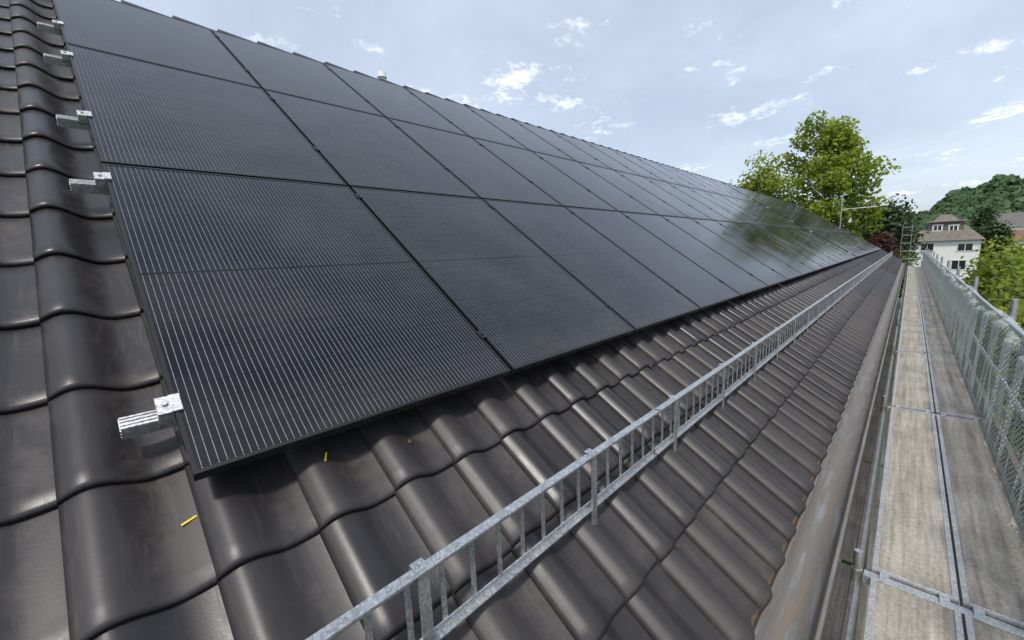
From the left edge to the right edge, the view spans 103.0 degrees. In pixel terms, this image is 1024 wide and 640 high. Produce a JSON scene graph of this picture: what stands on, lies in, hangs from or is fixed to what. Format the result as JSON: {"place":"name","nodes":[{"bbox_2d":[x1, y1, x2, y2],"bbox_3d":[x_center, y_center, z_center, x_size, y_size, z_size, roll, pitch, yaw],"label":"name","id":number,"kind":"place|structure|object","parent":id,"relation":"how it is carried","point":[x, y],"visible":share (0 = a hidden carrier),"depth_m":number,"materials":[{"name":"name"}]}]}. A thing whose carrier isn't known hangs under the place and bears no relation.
{"place":"outdoors","nodes":[
{"label":"outdoors","id":0,"kind":"place"},
{"bbox_2d":[115,0,1023,226],"label":"sky","id":1,"kind":"structure","parent":0,"point":[700,87],"materials":[{"name":"blue"}]},
{"bbox_2d":[841,185,1012,601],"bbox_3d":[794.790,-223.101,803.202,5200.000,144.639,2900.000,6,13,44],"label":"terrain","id":2,"kind":"structure","parent":0,"point":[846,562],"depth_m":15.86,"materials":[{"name":"green plant"}]},
{"bbox_2d":[729,150,793,202],"bbox_3d":[23.185,-7.017,38.626,6.303,17.543,5.909,6,13,44],"label":"tall tree","id":3,"kind":"object","parent":2,"relation":"on","point":[763,188],"depth_m":37.04,"materials":[{"name":"green plant"}]},
{"bbox_2d":[765,110,900,239],"bbox_3d":[27.763,-8.362,36.959,10.429,20.356,10.239,6,13,44],"label":"tall tree","id":4,"kind":"object","parent":2,"relation":"on","point":[838,135],"depth_m":34.99,"materials":[{"name":"green plant"}]},
{"bbox_2d":[839,195,924,279],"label":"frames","id":5,"kind":"structure","parent":2,"relation":"on","point":[876,206],"depth_m":23.94,"materials":[{"name":"grey metal"}]},
{"bbox_2d":[845,193,920,254],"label":"tree","id":6,"kind":"object","parent":2,"relation":"on","point":[895,219],"depth_m":49.70,"materials":[{"name":"green plant"}]},
{"bbox_2d":[865,229,905,257],"bbox_3d":[34.722,-3.593,38.618,3.538,9.866,3.702,6,13,44],"label":"copper tree","id":7,"kind":"object","parent":2,"relation":"on","point":[882,243],"depth_m":37.64,"materials":[{"name":"plant"}]},
{"bbox_2d":[862,206,931,268],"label":"tree","id":8,"kind":"object","parent":2,"relation":"on","point":[917,235],"depth_m":59.65,"materials":[{"name":"green plant"}]},
{"bbox_2d":[889,248,920,297],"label":"bush","id":9,"kind":"object","parent":2,"relation":"on","point":[905,259],"depth_m":42.68,"materials":[{"name":"green plant"}]},
{"bbox_2d":[839,248,1023,639],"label":"scaffold frame","id":10,"kind":"object","parent":2,"relation":"on","point":[861,558],"visible":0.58,"depth_m":3.25,"materials":[{"name":"silver metal"}]},
{"bbox_2d":[864,267,1023,639],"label":"scaffold deck frames","id":11,"kind":"structure","parent":10,"relation":"on","point":[965,630],"depth_m":2.44,"materials":[{"name":"silver metal"}]},
{"bbox_2d":[821,267,1023,639],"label":"scaffold planks","id":12,"kind":"object","parent":11,"relation":"in","point":[913,546],"visible":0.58,"depth_m":2.88,"materials":[{"name":"grey wood"}]},
{"bbox_2d":[922,251,1023,527],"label":"scaffold net","id":13,"kind":"object","parent":10,"relation":"attached to","point":[934,273],"visible":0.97,"depth_m":3.85,"materials":[{"name":"grey fabric"}]},
{"bbox_2d":[937,298,1023,514],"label":"toe boards","id":14,"kind":"object","parent":10,"relation":"on","point":[995,431],"visible":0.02,"depth_m":3.34,"materials":[{"name":"brown wood"}]},
{"bbox_2d":[857,174,1023,238],"bbox_3d":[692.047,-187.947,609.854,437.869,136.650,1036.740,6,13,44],"label":"hill forest","id":15,"kind":"object","parent":2,"relation":"on","point":[1001,196],"visible":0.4,"depth_m":593.09,"materials":[{"name":"green plant"}]},
{"bbox_2d":[906,239,981,287],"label":"house walls","id":16,"kind":"structure","parent":2,"relation":"on","point":[946,250],"depth_m":67.62,"materials":[{"name":"white paint"}]},
{"bbox_2d":[919,224,974,269],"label":"windows","id":17,"kind":"structure","parent":16,"relation":"in","point":[957,244],"depth_m":67.89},
{"bbox_2d":[921,225,972,268],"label":"house glass","id":18,"kind":"object","parent":17,"relation":"in","point":[961,247],"visible":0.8,"depth_m":67.53,"materials":[{"name":"black glass"}]},
{"bbox_2d":[912,214,985,241],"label":"house roof","id":19,"kind":"structure","parent":16,"relation":"on","point":[964,232],"depth_m":68.28,"materials":[{"name":"tile"}]},
{"bbox_2d":[953,306,988,409],"bbox_3d":[14.810,2.889,12.953,2.483,6.744,3.052,6,13,44],"label":"bush","id":20,"kind":"object","parent":2,"relation":"on","point":[975,335],"depth_m":12.82,"materials":[{"name":"green plant"}]},
{"bbox_2d":[954,256,1014,315],"bbox_3d":[37.373,-1.340,30.992,5.349,7.609,5.280,6,13,44],"label":"bush","id":21,"kind":"object","parent":2,"relation":"on","point":[968,268],"depth_m":32.51,"materials":[{"name":"green plant"}]},
{"bbox_2d":[967,206,1001,232],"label":"tree","id":22,"kind":"object","parent":2,"relation":"on","point":[975,222],"depth_m":96.89,"materials":[{"name":"green plant"}]},
{"bbox_2d":[958,235,1023,326],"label":"tree","id":23,"kind":"object","parent":2,"relation":"on","point":[995,264],"depth_m":19.44,"materials":[{"name":"green plant"}]},
{"bbox_2d":[960,250,1023,482],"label":"tree","id":24,"kind":"object","parent":2,"relation":"on","point":[985,296],"depth_m":10.47,"materials":[{"name":"green plant"}]},
{"bbox_2d":[973,218,1023,269],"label":"tree","id":25,"kind":"object","parent":2,"relation":"on","point":[992,232],"depth_m":76.13,"materials":[{"name":"green plant"}]},
{"bbox_2d":[976,252,1023,509],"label":"tree","id":26,"kind":"object","parent":2,"relation":"on","point":[1020,312],"depth_m":7.06,"materials":[{"name":"green plant"}]},
{"bbox_2d":[977,226,1023,322],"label":"tree","id":27,"kind":"object","parent":2,"relation":"on","point":[1013,263],"depth_m":14.15,"materials":[{"name":"green plant"}]},
{"bbox_2d":[1000,226,1023,230],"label":"house walls","id":28,"kind":"structure","parent":2,"relation":"on","point":[1019,228],"depth_m":131.25,"materials":[{"name":"white paint"}]},
{"bbox_2d":[992,212,1023,226],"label":"house roof","id":29,"kind":"structure","parent":28,"relation":"on","point":[1016,219],"depth_m":133.19,"materials":[{"name":"grey tile"}]},
{"bbox_2d":[1007,240,1023,254],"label":"house walls","id":30,"kind":"structure","parent":2,"relation":"on","point":[1020,241],"depth_m":106.46,"materials":[{"name":"white paint"}]},
{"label":"walls","id":31,"kind":"object","parent":2,"relation":"on","visible":0},
{"bbox_2d":[751,338,871,630],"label":"tile end gaps","id":32,"kind":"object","parent":31,"relation":"on","point":[757,614],"depth_m":1.81,"materials":[{"name":"brown wood"}]},
{"bbox_2d":[754,263,905,639],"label":"gutter","id":33,"kind":"object","parent":32,"relation":"attached to","point":[796,608],"visible":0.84,"depth_m":2.12,"materials":[{"name":"metal"}]},
{"bbox_3d":[7.475,-3.457,15.859,11.159,3.987,36.530,6,13,44],"label":"roof body","id":34,"kind":"object","parent":31,"relation":"on","visible":0},
{"bbox_2d":[377,71,386,79],"bbox_3d":[-2.044,-3.561,6.479,0.150,0.700,0.146,6,13,44],"label":"vent pipe","id":35,"kind":"object","parent":34,"relation":"on","point":[381,74],"visible":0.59,"depth_m":6.38,"materials":[{"name":"white plastic"}]},
{"bbox_2d":[0,0,902,639],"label":"roof tiles","id":36,"kind":"object","parent":34,"relation":"on","point":[98,540],"visible":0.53,"depth_m":1.39,"materials":[{"name":"ceramic"}]},
{"bbox_2d":[181,452,326,525],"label":"leaves","id":37,"kind":"object","parent":36,"relation":"on","point":[190,519],"visible":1,"depth_m":1.06,"materials":[{"name":"yellow plant"}]},
{"bbox_2d":[37,20,850,439],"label":"mounting brackets","id":38,"kind":"object","parent":36,"relation":"on","point":[159,416],"visible":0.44,"depth_m":1.72,"materials":[{"name":"silver metal"}]},
{"bbox_2d":[53,0,880,481],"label":"solar panel frames","id":39,"kind":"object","parent":38,"relation":"on","point":[277,448],"visible":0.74,"depth_m":2.35,"materials":[{"name":"black metal"}]},
{"bbox_2d":[55,0,879,468],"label":"solar panels","id":40,"kind":"object","parent":39,"relation":"in","point":[285,310],"visible":0.98,"depth_m":2.48,"materials":[{"name":"black glass"}]},
{"bbox_2d":[214,35,864,338],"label":"clamps","id":41,"kind":"object","parent":39,"relation":"attached to","point":[481,334],"visible":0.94,"depth_m":3.70,"materials":[{"name":"black metal"}]},
{"bbox_2d":[305,251,892,639],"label":"snow guard","id":42,"kind":"object","parent":36,"relation":"on","point":[420,569],"visible":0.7,"depth_m":1.29,"materials":[{"name":"silver metal"}]},
{"bbox_2d":[408,330,829,546],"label":"dry leaves","id":43,"kind":"object","parent":36,"relation":"on","point":[409,440],"visible":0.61,"depth_m":1.57,"materials":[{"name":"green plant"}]},
{"bbox_2d":[121,0,799,205],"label":"ridge caps","id":44,"kind":"object","parent":34,"relation":"on","point":[178,18],"visible":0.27,"depth_m":5.99,"materials":[{"name":"ceramic"}]},
{"bbox_2d":[1010,229,1023,240],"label":"house wall","id":45,"kind":"structure","parent":0,"point":[1020,234],"depth_m":107.69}
]}

